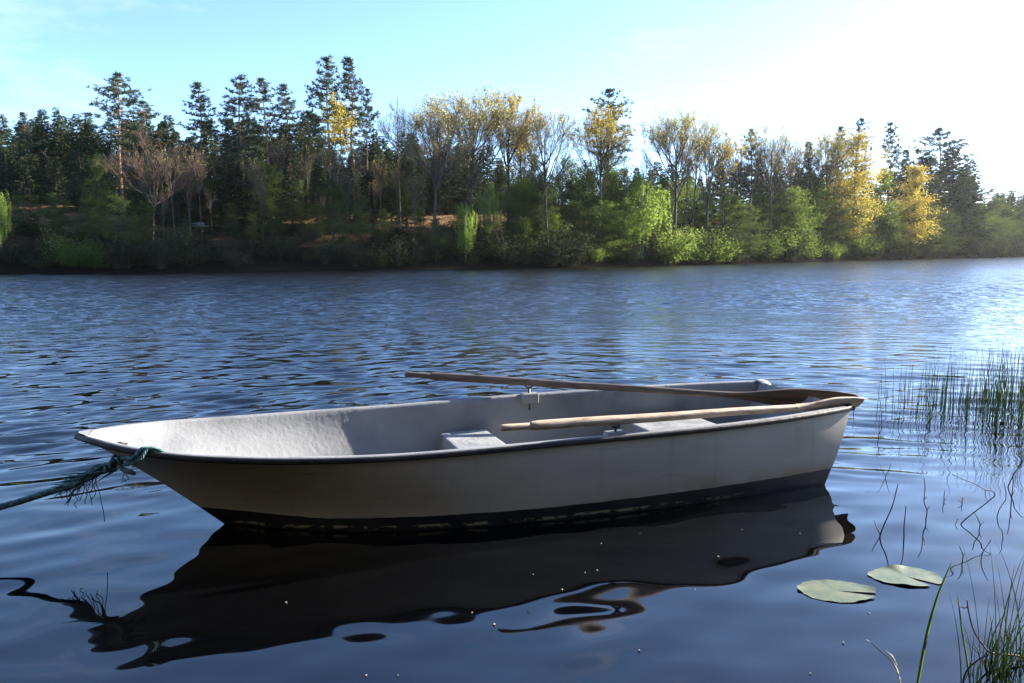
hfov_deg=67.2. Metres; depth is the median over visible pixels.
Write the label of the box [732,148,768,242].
thin tree
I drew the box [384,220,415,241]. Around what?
bush
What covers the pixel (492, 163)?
spruce tree
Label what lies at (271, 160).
spruce tree
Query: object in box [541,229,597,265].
bush
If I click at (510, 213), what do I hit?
green tree
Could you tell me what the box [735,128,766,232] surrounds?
pine tree
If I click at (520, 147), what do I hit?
yellow tree
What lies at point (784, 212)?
green tree
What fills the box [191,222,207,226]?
boulder
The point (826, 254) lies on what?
bush
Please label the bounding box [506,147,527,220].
thin tree
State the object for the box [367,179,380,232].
thin tree
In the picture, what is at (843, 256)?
bush
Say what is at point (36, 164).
spruce tree
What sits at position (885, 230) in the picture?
green tree
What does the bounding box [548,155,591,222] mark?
green tree
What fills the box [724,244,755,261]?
bush
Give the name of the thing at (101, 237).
bush
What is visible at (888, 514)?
twig
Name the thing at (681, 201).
spruce tree
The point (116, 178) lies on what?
spruce tree
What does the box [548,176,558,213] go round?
spruce tree
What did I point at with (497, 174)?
spruce tree
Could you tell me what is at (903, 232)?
green tree
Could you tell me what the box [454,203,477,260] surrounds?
weeping tree
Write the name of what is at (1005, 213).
green tree
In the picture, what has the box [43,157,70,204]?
spruce tree
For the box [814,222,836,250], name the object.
green tree
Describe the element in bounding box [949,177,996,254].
spruce tree
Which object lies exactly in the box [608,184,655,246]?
green tree
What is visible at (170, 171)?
thin tree
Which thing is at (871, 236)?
green tree
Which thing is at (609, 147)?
golden tree
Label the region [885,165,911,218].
spruce tree
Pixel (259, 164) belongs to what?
spruce tree
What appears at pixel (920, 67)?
sky
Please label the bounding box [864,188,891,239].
spruce tree
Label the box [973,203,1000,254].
green tree
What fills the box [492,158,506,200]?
spruce tree
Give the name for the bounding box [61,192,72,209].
green tree
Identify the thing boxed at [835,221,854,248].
green tree
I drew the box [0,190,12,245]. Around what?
weeping tree
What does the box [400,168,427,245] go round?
thin tree
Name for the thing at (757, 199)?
green tree
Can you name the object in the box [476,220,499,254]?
green tree
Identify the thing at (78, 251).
bush
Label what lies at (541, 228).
green tree
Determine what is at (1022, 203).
pine tree
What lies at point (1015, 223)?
spruce tree
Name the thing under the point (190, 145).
spruce tree
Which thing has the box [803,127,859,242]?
golden tree
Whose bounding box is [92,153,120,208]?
spruce tree
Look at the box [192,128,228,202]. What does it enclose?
spruce tree
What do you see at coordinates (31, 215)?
green tree
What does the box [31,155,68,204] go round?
spruce tree
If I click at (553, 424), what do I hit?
oar
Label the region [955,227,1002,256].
bush
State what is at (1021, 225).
green tree
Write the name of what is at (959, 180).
spruce tree
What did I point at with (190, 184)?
thin tree
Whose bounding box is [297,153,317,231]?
thin tree
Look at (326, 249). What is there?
bush
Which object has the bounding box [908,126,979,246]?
pine tree
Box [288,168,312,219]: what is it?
spruce tree
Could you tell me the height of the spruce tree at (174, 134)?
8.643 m
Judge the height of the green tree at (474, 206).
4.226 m
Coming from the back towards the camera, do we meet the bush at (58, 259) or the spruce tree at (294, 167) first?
the spruce tree at (294, 167)
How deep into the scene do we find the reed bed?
6.89 m
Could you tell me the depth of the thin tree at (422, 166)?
66.26 m
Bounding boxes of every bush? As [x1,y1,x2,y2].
[0,238,22,256]
[0,242,25,262]
[4,237,17,242]
[10,216,38,235]
[20,222,57,235]
[33,225,78,260]
[35,231,113,266]
[37,237,107,266]
[56,229,73,238]
[57,239,87,257]
[66,219,122,245]
[73,244,120,268]
[77,229,150,268]
[100,231,152,246]
[103,236,145,267]
[104,234,169,266]
[135,231,187,268]
[136,215,212,250]
[142,238,225,265]
[151,228,201,261]
[188,222,220,234]
[216,237,252,262]
[278,221,303,236]
[290,226,327,240]
[307,241,341,263]
[308,241,346,257]
[334,239,370,266]
[358,218,409,241]
[358,242,389,266]
[362,243,391,266]
[370,235,425,265]
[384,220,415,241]
[400,225,443,245]
[402,242,435,264]
[403,233,444,260]
[409,221,452,244]
[426,231,491,260]
[441,221,484,249]
[471,220,550,264]
[482,238,510,260]
[501,224,538,250]
[507,219,596,266]
[520,221,582,251]
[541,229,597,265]
[550,222,596,252]
[575,244,613,262]
[585,234,617,258]
[607,248,628,262]
[609,237,652,264]
[610,245,626,255]
[625,226,664,260]
[635,220,705,263]
[655,228,718,262]
[678,239,711,257]
[679,226,742,262]
[680,224,757,261]
[724,239,753,256]
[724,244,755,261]
[732,230,785,259]
[734,223,817,255]
[754,244,772,260]
[762,223,818,259]
[762,245,787,259]
[796,230,827,258]
[813,242,833,258]
[820,242,847,258]
[831,233,883,256]
[837,249,850,258]
[843,237,881,257]
[859,225,892,257]
[882,249,900,258]
[884,232,931,258]
[892,232,940,255]
[919,245,940,258]
[933,241,947,256]
[951,245,959,255]
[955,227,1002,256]
[980,248,995,255]
[985,234,1022,257]
[1006,236,1023,255]
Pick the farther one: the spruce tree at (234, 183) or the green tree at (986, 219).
the green tree at (986, 219)
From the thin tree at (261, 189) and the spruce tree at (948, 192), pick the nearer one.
the thin tree at (261, 189)
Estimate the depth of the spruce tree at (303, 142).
68.42 m
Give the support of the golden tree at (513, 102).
on the ground at (271, 264)
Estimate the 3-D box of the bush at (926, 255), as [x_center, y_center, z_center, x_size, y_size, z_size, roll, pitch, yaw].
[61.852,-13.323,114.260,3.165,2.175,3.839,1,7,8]
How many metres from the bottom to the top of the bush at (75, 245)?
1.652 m
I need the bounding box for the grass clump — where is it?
[949,537,1023,682]
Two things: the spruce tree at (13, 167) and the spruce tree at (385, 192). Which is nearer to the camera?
the spruce tree at (13, 167)
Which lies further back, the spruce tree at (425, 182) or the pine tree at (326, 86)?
the spruce tree at (425, 182)
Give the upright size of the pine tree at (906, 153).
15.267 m
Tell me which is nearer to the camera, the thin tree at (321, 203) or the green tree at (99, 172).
the green tree at (99, 172)
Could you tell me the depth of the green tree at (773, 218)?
94.65 m
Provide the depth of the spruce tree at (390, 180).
66.82 m
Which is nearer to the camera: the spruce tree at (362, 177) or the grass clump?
the grass clump
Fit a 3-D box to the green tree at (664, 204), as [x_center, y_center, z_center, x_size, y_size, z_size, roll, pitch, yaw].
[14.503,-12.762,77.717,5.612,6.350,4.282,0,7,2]
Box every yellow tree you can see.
[310,91,361,231]
[503,119,547,226]
[816,130,907,244]
[875,163,953,253]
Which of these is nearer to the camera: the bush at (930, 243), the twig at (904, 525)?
the twig at (904, 525)
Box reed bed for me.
[853,335,1023,442]
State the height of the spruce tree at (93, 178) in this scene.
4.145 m
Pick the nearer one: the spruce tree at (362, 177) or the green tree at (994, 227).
the spruce tree at (362, 177)
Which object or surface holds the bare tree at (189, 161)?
on the ground at (271, 264)
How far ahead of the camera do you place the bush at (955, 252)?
125.03 m
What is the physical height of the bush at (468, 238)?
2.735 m
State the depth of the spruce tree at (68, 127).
68.94 m
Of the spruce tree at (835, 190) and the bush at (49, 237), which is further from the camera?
the spruce tree at (835, 190)
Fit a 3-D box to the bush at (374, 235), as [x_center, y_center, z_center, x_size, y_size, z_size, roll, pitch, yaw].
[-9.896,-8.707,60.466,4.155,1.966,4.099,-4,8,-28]
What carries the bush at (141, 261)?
on the ground at (271, 264)
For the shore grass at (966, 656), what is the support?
in the water
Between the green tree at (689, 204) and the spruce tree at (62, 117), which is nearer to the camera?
the spruce tree at (62, 117)
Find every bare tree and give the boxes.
[94,129,193,238]
[165,145,205,233]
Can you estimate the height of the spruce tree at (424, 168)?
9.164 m
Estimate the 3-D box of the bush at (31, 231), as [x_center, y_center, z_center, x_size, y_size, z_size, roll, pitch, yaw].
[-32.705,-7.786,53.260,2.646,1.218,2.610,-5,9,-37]
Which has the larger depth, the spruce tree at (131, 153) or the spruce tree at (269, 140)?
the spruce tree at (269, 140)
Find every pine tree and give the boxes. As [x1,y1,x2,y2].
[11,112,41,203]
[80,71,161,214]
[120,100,166,179]
[176,81,220,204]
[214,73,266,220]
[242,77,295,218]
[266,83,304,201]
[289,109,325,214]
[298,54,360,224]
[331,56,374,223]
[353,87,380,193]
[582,88,634,194]
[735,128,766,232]
[794,140,823,236]
[824,126,851,216]
[842,117,875,179]
[875,121,908,216]
[892,149,915,213]
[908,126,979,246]
[981,188,1011,223]
[997,190,1023,251]
[1016,194,1023,232]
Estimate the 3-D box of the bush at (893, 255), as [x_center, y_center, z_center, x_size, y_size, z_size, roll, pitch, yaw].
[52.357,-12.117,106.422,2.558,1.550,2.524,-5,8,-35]
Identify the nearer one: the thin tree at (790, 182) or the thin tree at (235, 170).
the thin tree at (235, 170)
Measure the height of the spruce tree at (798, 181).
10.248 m
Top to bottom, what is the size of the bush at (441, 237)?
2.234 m
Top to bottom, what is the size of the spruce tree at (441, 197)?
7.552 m
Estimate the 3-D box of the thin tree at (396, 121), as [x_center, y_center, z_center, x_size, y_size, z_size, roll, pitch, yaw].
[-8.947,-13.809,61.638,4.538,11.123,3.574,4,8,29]
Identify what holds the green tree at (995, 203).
on the ground at (271, 264)
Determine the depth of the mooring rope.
3.83 m
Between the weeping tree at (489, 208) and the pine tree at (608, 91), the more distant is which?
the pine tree at (608, 91)
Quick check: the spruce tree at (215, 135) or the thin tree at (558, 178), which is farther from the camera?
the spruce tree at (215, 135)
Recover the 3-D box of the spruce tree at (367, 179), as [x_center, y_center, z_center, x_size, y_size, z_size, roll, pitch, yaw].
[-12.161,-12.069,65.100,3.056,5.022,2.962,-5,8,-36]
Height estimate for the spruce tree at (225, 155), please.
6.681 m
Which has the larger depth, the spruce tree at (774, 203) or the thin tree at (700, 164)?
the spruce tree at (774, 203)
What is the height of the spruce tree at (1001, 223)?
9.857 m
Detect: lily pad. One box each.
[797,579,875,602]
[868,565,942,585]
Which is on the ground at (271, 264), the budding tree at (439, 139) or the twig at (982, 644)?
the budding tree at (439, 139)
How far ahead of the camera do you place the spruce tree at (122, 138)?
70.87 m
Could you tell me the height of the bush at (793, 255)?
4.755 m
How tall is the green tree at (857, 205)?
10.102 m
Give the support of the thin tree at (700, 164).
on the ground at (271, 264)
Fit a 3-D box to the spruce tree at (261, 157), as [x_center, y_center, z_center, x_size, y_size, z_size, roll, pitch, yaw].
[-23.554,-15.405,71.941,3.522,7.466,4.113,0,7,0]
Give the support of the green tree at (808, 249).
on the ground at (271, 264)
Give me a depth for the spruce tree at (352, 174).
74.44 m
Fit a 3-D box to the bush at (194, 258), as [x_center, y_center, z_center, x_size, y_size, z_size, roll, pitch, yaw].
[-21.258,-5.908,50.479,4.437,1.937,4.378,1,7,6]
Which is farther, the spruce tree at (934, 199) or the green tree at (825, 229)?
the spruce tree at (934, 199)
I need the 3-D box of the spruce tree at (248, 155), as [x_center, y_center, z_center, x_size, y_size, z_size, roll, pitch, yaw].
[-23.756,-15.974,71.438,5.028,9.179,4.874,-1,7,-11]
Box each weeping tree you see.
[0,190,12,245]
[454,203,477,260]
[475,182,501,246]
[617,173,672,258]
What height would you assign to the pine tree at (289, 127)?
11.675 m
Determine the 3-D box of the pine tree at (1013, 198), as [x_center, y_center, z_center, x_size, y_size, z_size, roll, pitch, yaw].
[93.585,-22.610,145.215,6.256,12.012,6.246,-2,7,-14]
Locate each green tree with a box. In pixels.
[1,201,23,239]
[8,194,28,227]
[18,194,51,234]
[35,191,68,236]
[48,207,72,230]
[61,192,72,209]
[64,191,109,241]
[73,152,118,227]
[73,214,88,239]
[90,192,147,244]
[123,216,151,248]
[129,200,164,246]
[174,177,204,220]
[195,178,221,226]
[239,163,306,238]
[240,211,261,245]
[283,180,316,234]
[304,204,325,239]
[312,178,369,255]
[373,208,391,240]
[382,177,418,226]
[408,212,430,243]
[423,217,451,261]
[437,203,481,258]
[455,204,488,250]
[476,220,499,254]
[491,183,537,242]
[495,206,527,251]
[499,178,547,238]
[504,157,561,236]
[509,216,543,257]
[517,182,577,249]
[531,187,560,217]
[533,211,572,250]
[540,183,564,227]
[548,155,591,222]
[548,159,627,231]
[553,180,606,245]
[553,189,571,230]
[559,182,593,221]
[572,150,647,209]
[574,199,631,250]
[580,175,598,232]
[582,192,622,245]
[595,181,638,238]
[596,171,627,250]
[605,197,653,253]
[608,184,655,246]
[613,181,660,241]
[630,177,664,244]
[642,178,684,239]
[648,184,677,237]
[663,179,704,233]
[677,177,703,230]
[684,191,728,232]
[701,187,744,230]
[717,196,750,244]
[721,206,754,248]
[728,203,772,258]
[739,179,788,237]
[754,186,830,246]
[757,223,770,251]
[761,181,788,232]
[762,218,784,244]
[769,195,816,249]
[793,178,847,241]
[797,227,815,255]
[812,200,858,251]
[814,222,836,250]
[820,179,893,249]
[822,195,848,244]
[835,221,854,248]
[846,208,876,246]
[858,221,884,244]
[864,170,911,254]
[872,219,906,253]
[878,216,913,253]
[898,212,924,248]
[900,199,946,252]
[915,203,952,249]
[930,213,977,256]
[931,215,954,244]
[952,206,979,254]
[957,217,979,253]
[969,208,1013,254]
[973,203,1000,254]
[980,196,1023,249]
[996,202,1023,252]
[1009,209,1023,248]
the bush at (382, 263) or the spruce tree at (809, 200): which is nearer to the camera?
the bush at (382, 263)
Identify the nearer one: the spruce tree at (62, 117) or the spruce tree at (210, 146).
the spruce tree at (210, 146)
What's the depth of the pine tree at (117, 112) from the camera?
60.31 m
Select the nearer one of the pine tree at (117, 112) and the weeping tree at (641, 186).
the pine tree at (117, 112)
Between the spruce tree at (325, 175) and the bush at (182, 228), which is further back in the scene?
the spruce tree at (325, 175)
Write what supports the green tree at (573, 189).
on the ground at (271, 264)
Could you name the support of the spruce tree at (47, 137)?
on the ground at (271, 264)
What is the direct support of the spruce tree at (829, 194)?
on the ground at (271, 264)
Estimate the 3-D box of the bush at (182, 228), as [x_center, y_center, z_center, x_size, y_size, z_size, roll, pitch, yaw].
[-23.508,-7.531,53.547,4.879,2.589,4.355,0,7,-2]
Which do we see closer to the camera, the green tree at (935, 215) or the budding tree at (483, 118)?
the budding tree at (483, 118)
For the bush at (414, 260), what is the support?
on the ground at (271, 264)
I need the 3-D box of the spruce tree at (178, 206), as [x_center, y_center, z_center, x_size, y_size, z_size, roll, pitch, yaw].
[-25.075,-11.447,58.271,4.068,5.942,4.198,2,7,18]
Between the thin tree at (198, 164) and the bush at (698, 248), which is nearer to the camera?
the thin tree at (198, 164)
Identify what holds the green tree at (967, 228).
on the ground at (271, 264)
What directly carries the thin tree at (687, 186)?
on the ground at (271, 264)
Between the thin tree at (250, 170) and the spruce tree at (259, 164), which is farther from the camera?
the spruce tree at (259, 164)
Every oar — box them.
[405,372,858,410]
[499,397,864,430]
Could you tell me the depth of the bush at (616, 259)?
66.11 m
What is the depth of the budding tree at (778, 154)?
85.33 m
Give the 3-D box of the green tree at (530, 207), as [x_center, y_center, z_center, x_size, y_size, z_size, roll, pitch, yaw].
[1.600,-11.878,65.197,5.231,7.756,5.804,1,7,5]
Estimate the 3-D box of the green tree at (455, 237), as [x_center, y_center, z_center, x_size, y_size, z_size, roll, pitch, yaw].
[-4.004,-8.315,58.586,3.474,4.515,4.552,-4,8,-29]
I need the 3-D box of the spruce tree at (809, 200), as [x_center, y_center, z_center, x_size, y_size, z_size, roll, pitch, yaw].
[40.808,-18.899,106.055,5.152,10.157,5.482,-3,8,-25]
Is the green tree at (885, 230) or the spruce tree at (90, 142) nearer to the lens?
the spruce tree at (90, 142)
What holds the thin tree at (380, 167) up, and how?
on the ground at (271, 264)
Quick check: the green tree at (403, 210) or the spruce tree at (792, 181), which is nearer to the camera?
the green tree at (403, 210)
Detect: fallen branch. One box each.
[952,474,995,524]
[1007,460,1023,486]
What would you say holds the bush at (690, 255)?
on the ground at (271, 264)
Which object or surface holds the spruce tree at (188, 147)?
on the ground at (271, 264)
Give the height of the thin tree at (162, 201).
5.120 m
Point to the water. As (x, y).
(150, 579)
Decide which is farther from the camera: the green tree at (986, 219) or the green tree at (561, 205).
the green tree at (986, 219)
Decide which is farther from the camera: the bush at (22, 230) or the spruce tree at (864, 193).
the spruce tree at (864, 193)
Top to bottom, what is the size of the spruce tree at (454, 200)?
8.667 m
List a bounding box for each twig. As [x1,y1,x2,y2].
[874,484,897,535]
[903,507,905,537]
[923,479,929,518]
[961,600,1020,656]
[962,644,989,682]
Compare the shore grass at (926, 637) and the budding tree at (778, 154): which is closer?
the shore grass at (926, 637)
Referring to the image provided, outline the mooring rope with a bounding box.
[0,446,164,521]
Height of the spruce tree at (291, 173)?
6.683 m
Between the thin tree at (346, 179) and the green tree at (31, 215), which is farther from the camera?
the thin tree at (346, 179)
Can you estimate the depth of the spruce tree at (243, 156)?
71.64 m
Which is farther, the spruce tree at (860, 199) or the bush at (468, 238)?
the spruce tree at (860, 199)
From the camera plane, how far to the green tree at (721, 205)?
97.16 m
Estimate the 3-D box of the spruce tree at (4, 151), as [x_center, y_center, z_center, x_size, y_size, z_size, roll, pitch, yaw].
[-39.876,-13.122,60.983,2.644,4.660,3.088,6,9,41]
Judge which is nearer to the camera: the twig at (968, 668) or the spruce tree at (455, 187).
the twig at (968, 668)
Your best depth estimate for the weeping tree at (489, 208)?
59.88 m
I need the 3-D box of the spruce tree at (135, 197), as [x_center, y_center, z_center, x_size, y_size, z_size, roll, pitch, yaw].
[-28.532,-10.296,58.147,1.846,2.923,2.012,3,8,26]
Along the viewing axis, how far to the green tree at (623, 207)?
67.45 m
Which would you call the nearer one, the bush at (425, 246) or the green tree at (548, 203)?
the bush at (425, 246)
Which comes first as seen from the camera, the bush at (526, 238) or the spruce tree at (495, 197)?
the bush at (526, 238)
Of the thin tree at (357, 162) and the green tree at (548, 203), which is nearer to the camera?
the thin tree at (357, 162)
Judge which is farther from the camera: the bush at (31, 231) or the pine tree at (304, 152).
the pine tree at (304, 152)
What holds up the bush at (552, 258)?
on the ground at (271, 264)
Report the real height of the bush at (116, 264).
2.538 m
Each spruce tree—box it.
[0,114,13,165]
[0,124,42,201]
[0,140,13,199]
[0,147,27,203]
[1,120,56,203]
[2,134,26,194]
[4,140,44,206]
[5,158,27,200]
[16,125,67,202]
[17,118,50,192]
[26,153,47,203]
[27,109,69,204]
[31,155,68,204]
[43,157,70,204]
[46,114,97,205]
[48,107,71,201]
[48,116,68,149]
[55,118,76,201]
[58,150,85,203]
[59,132,92,204]
[60,149,105,212]
[67,123,113,204]
[75,162,108,211]
[78,112,101,164]
[80,132,126,208]
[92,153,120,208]
[99,153,130,213]
[100,133,112,174]
[104,129,126,196]
[109,119,141,200]
[118,128,143,206]
[120,186,145,222]
[124,117,163,205]
[126,156,167,214]
[141,180,163,220]
[142,124,174,210]
[149,150,204,228]
[151,113,186,205]
[152,155,184,225]
[163,153,203,214]
[166,140,207,205]
[179,136,198,182]
[187,158,218,223]
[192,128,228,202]
[192,174,218,225]
[196,117,230,196]
[202,145,247,231]
[203,152,228,211]
[205,141,234,202]
[213,154,258,234]
[222,118,248,205]
[228,122,255,210]
[233,121,265,207]
[240,159,275,220]
[241,183,265,227]
[246,139,268,211]
[250,152,294,221]
[252,164,289,228]
[263,131,277,206]
[265,132,293,215]
[271,144,319,229]
[278,138,316,207]
[286,117,324,201]
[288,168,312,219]
[301,169,322,218]
[303,157,327,222]
[308,120,324,200]
[313,145,335,213]
[316,180,343,234]
[320,147,337,185]
[320,168,352,223]
[327,164,374,233]
[334,160,352,210]
[340,152,364,210]
[350,145,385,213]
[354,144,367,181]
[357,171,387,227]
[360,133,396,227]
[365,149,396,224]
[372,163,409,223]
[378,136,396,170]
[383,148,398,211]
[387,149,432,227]
[388,131,418,212]
[398,148,427,214]
[403,132,431,213]
[406,134,430,208]
[408,186,424,223]
[415,158,445,215]
[424,149,453,215]
[425,147,437,213]
[427,139,468,214]
[437,153,464,214]
[449,146,485,209]
[450,139,468,207]
[457,155,486,213]
[467,149,497,213]
[468,171,487,214]
[476,178,492,214]
[480,145,496,183]
[485,161,513,211]
[486,183,499,212]
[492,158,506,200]
[492,169,512,214]
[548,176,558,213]
[618,168,631,196]
[630,168,641,222]
[645,161,673,215]
[663,164,674,187]
[668,168,697,225]
[676,176,702,227]
[690,177,712,230]
[706,164,735,231]
[708,172,738,226]
[710,173,747,222]
[716,168,754,228]
[746,169,767,221]
[746,191,772,235]
[764,176,788,241]
[782,163,820,230]
[785,168,816,230]
[797,170,828,234]
[801,185,837,243]
[819,165,836,237]
[827,172,846,226]
[831,165,883,238]
[848,164,874,238]
[852,184,890,242]
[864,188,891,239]
[880,170,900,238]
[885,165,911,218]
[891,152,969,251]
[922,180,948,243]
[927,162,968,239]
[933,147,991,253]
[941,168,1004,253]
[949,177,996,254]
[963,158,994,238]
[993,201,1015,245]
[1000,194,1023,252]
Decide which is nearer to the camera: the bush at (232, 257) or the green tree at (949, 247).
the bush at (232, 257)
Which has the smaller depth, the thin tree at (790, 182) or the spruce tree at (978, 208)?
the thin tree at (790, 182)
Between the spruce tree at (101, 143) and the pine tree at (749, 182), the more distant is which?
the pine tree at (749, 182)
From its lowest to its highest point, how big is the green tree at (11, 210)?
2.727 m
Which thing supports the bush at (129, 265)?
on the ground at (271, 264)
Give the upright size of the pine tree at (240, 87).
11.994 m
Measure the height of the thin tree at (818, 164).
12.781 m
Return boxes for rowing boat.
[74,379,854,531]
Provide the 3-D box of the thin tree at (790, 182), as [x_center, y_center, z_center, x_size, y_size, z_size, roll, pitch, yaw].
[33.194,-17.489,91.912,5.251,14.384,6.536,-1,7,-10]
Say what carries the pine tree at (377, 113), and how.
on the ground at (271, 264)
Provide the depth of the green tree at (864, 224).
100.25 m
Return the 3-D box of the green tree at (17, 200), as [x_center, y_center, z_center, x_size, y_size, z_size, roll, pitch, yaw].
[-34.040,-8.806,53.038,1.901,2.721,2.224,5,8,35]
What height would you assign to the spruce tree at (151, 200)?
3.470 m
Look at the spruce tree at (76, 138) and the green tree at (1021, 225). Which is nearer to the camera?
the spruce tree at (76, 138)
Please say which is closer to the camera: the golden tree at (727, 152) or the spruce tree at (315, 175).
the spruce tree at (315, 175)
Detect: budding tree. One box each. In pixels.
[375,91,485,258]
[404,81,527,219]
[501,92,586,252]
[632,105,728,249]
[731,119,813,246]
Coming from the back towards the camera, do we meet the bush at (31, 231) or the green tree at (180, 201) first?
the green tree at (180, 201)
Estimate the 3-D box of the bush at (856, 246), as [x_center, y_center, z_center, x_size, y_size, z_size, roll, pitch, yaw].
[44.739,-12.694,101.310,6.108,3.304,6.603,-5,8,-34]
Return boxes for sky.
[0,0,1023,208]
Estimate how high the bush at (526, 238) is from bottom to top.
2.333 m
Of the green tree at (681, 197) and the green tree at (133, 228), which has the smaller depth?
the green tree at (133, 228)
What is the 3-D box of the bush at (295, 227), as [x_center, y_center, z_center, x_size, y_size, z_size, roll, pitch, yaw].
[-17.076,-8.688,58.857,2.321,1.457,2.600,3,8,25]
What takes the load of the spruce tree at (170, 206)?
on the ground at (271, 264)
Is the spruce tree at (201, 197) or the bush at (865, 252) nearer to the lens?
the spruce tree at (201, 197)
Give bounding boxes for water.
[0,257,1023,682]
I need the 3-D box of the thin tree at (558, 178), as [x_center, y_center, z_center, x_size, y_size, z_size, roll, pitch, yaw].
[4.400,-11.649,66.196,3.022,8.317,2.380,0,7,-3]
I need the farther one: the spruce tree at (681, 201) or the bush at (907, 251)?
the bush at (907, 251)
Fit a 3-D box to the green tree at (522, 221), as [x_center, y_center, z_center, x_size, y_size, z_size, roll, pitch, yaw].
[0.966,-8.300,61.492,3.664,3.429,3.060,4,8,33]
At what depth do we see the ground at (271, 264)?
57.20 m
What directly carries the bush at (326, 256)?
on the ground at (271, 264)
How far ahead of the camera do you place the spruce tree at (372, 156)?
64.63 m
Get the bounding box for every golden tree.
[470,84,550,244]
[566,100,645,259]
[679,118,748,245]
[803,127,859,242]
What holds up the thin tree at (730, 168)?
on the ground at (271, 264)
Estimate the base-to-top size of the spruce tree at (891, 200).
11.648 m
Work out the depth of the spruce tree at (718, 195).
97.99 m
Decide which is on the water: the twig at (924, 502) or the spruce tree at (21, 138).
the twig at (924, 502)
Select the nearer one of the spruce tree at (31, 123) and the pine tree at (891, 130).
the spruce tree at (31, 123)
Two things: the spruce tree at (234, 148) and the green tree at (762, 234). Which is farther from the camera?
the green tree at (762, 234)
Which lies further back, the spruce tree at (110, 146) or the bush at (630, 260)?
the spruce tree at (110, 146)
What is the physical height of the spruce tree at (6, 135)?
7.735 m
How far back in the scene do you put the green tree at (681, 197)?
86.47 m
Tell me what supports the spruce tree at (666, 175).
on the ground at (271, 264)
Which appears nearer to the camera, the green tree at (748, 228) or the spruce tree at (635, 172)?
the green tree at (748, 228)
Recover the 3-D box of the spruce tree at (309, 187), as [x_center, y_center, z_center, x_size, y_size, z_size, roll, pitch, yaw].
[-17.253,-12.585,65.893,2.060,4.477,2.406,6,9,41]
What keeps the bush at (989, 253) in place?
on the ground at (271, 264)
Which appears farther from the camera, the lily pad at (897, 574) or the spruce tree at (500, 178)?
the spruce tree at (500, 178)
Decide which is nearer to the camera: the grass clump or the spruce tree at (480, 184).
the grass clump
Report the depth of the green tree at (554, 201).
69.08 m
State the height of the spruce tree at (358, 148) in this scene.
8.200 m
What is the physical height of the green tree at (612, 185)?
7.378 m
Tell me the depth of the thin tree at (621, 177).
68.00 m
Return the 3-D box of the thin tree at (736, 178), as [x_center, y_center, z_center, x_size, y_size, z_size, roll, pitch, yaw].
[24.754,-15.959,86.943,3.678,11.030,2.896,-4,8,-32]
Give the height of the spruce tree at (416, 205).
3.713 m
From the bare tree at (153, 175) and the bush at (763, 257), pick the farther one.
the bush at (763, 257)
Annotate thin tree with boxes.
[138,174,152,233]
[150,184,172,240]
[152,141,187,241]
[176,167,200,234]
[182,149,210,243]
[203,189,215,238]
[206,149,235,228]
[220,157,247,189]
[244,156,261,240]
[255,173,267,246]
[267,133,293,231]
[282,153,305,222]
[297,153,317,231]
[314,136,348,249]
[316,194,326,216]
[331,162,360,249]
[343,144,368,233]
[367,154,392,227]
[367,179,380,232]
[373,95,420,226]
[390,160,404,202]
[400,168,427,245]
[414,133,432,223]
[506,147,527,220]
[507,108,549,218]
[526,158,548,242]
[548,159,581,246]
[601,182,616,242]
[608,157,636,251]
[633,154,658,250]
[663,178,679,235]
[670,112,723,232]
[679,149,696,233]
[695,182,719,211]
[704,141,750,243]
[718,154,743,228]
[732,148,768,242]
[772,138,819,233]
[772,172,789,232]
[803,151,834,237]
[826,160,849,250]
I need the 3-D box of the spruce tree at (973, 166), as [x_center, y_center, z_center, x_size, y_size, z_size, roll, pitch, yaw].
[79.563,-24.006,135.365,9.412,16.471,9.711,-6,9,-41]
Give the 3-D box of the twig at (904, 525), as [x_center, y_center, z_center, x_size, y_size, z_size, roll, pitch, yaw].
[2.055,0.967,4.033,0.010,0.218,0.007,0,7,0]
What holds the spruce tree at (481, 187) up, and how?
on the ground at (271, 264)
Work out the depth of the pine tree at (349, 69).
64.27 m
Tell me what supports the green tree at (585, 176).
on the ground at (271, 264)
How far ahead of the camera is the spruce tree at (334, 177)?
63.97 m
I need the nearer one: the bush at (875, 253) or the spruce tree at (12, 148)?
the spruce tree at (12, 148)
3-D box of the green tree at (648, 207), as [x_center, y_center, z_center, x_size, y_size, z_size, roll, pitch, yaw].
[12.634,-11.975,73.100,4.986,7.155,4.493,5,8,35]
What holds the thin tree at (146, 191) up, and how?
on the ground at (271, 264)
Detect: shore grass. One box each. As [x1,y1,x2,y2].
[869,641,900,682]
[916,559,952,682]
[957,593,970,682]
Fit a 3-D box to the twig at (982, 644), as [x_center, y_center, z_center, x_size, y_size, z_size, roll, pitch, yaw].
[1.784,1.079,2.806,0.314,0.289,0.008,0,7,0]
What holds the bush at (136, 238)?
on the ground at (271, 264)
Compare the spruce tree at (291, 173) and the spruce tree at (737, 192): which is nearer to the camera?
the spruce tree at (291, 173)
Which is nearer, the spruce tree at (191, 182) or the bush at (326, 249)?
the bush at (326, 249)
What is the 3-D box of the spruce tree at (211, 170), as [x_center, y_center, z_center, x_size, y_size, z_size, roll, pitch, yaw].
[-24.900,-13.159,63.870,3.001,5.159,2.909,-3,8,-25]
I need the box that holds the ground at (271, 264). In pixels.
[0,197,1023,273]
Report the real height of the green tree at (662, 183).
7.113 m
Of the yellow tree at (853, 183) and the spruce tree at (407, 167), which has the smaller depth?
the spruce tree at (407, 167)
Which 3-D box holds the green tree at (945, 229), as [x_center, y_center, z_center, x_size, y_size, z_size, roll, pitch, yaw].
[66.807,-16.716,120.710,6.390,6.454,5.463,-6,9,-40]
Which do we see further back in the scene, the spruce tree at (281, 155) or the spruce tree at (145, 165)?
the spruce tree at (281, 155)
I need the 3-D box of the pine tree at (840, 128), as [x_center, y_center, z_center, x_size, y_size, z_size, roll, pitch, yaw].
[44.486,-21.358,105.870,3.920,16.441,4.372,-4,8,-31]
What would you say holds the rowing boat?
on the water

